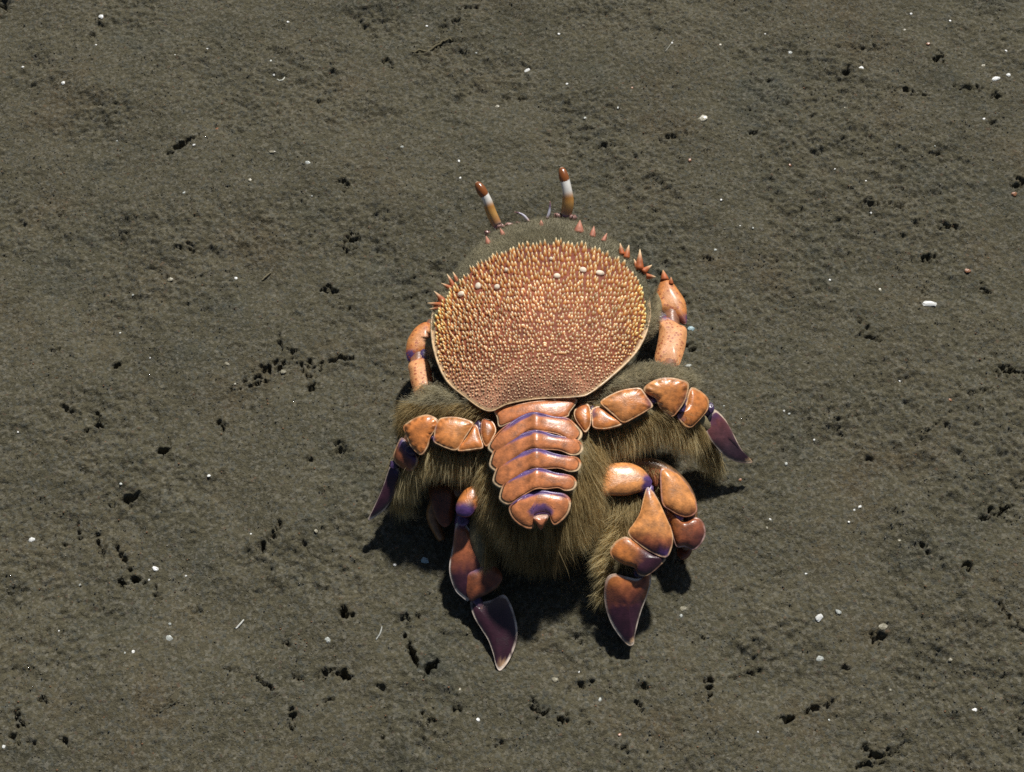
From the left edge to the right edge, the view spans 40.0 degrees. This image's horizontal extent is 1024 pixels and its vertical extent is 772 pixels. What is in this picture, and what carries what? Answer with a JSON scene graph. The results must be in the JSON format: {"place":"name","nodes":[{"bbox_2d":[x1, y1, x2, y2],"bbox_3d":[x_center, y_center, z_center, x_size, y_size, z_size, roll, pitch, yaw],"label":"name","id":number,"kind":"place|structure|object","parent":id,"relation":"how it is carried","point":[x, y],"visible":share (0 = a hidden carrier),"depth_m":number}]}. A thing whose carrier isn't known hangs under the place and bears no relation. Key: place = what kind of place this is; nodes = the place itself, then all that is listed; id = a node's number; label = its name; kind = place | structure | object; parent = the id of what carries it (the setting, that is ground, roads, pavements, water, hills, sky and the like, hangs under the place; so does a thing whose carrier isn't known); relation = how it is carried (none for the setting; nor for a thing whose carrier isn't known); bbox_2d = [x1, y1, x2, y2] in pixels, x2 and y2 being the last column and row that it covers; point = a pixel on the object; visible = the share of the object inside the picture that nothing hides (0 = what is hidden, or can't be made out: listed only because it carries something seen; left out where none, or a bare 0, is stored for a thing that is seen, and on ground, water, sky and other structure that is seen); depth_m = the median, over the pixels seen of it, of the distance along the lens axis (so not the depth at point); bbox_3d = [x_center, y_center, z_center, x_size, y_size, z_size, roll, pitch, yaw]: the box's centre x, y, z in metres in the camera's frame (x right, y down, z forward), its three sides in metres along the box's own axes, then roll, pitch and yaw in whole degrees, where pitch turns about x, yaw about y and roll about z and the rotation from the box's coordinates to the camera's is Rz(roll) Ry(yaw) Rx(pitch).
{"place":"outdoors","nodes":[
{"label":"outdoors","id":0,"kind":"place"},
{"bbox_2d":[0,0,1023,771],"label":"seabed","id":1,"kind":"structure","parent":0,"point":[854,578],"depth_m":0.70},
{"bbox_2d":[160,701,175,711],"bbox_3d":[-0.149,0.139,0.611,0.007,0.002,0.005,0,60,0],"label":"twig","id":2,"kind":"object","parent":1,"relation":"on","point":[169,704],"visible":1,"depth_m":0.61},
{"bbox_2d":[166,635,172,640],"bbox_3d":[-0.153,0.113,0.629,0.004,0.001,0.004,-3,67,5],"label":"pebble","id":3,"kind":"object","parent":1,"relation":"on","point":[169,638],"visible":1,"depth_m":0.63},
{"bbox_2d":[421,557,428,562],"bbox_3d":[-0.040,0.081,0.648,0.004,0.001,0.003,28,69,9],"label":"shell fragment","id":4,"kind":"object","parent":1,"relation":"on","point":[424,559],"visible":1,"depth_m":0.65},
{"bbox_2d":[412,38,452,52],"bbox_3d":[-0.046,-0.195,0.807,0.025,0.003,0.004,-27,64,-15],"label":"worm tube","id":5,"kind":"object","parent":1,"relation":"on","point":[435,45],"visible":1,"depth_m":0.81},
{"bbox_2d":[0,0,1023,771],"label":"sand grains","id":6,"kind":"object","parent":1,"relation":"on","point":[434,378],"visible":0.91,"depth_m":0.70},
{"bbox_2d":[368,167,752,670],"bbox_3d":[0.024,0.004,0.660,0.180,0.063,0.252,0,60,0],"label":"crab","id":7,"kind":"object","parent":1,"relation":"on","point":[537,415],"visible":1,"depth_m":0.64},
{"bbox_2d":[698,115,707,121],"bbox_3d":[0.106,-0.148,0.778,0.006,0.002,0.005,-20,69,-4],"label":"fragment","id":8,"kind":"object","parent":1,"relation":"on","point":[702,118],"visible":1,"depth_m":0.78},
{"bbox_2d":[815,614,822,621],"bbox_3d":[0.139,0.105,0.636,0.004,0.001,0.003,-33,72,-12],"label":"shell fragment","id":9,"kind":"object","parent":1,"relation":"on","point":[818,617],"visible":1,"depth_m":0.64},
{"bbox_2d":[816,656,823,660],"bbox_3d":[0.137,0.122,0.628,0.004,0.001,0.003,-24,73,-7],"label":"shell fragment","id":10,"kind":"object","parent":1,"relation":"on","point":[819,658],"visible":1,"depth_m":0.63},
{"bbox_2d":[878,623,887,629],"bbox_3d":[0.168,0.108,0.634,0.006,0.001,0.003,-12,69,0],"label":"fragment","id":11,"kind":"object","parent":1,"relation":"on","point":[882,626],"visible":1,"depth_m":0.63},
{"bbox_2d":[922,301,936,305],"bbox_3d":[0.213,-0.042,0.718,0.007,0.001,0.003,7,67,10],"label":"shell fragment","id":12,"kind":"object","parent":1,"relation":"on","point":[928,303],"visible":1,"depth_m":0.72}
]}

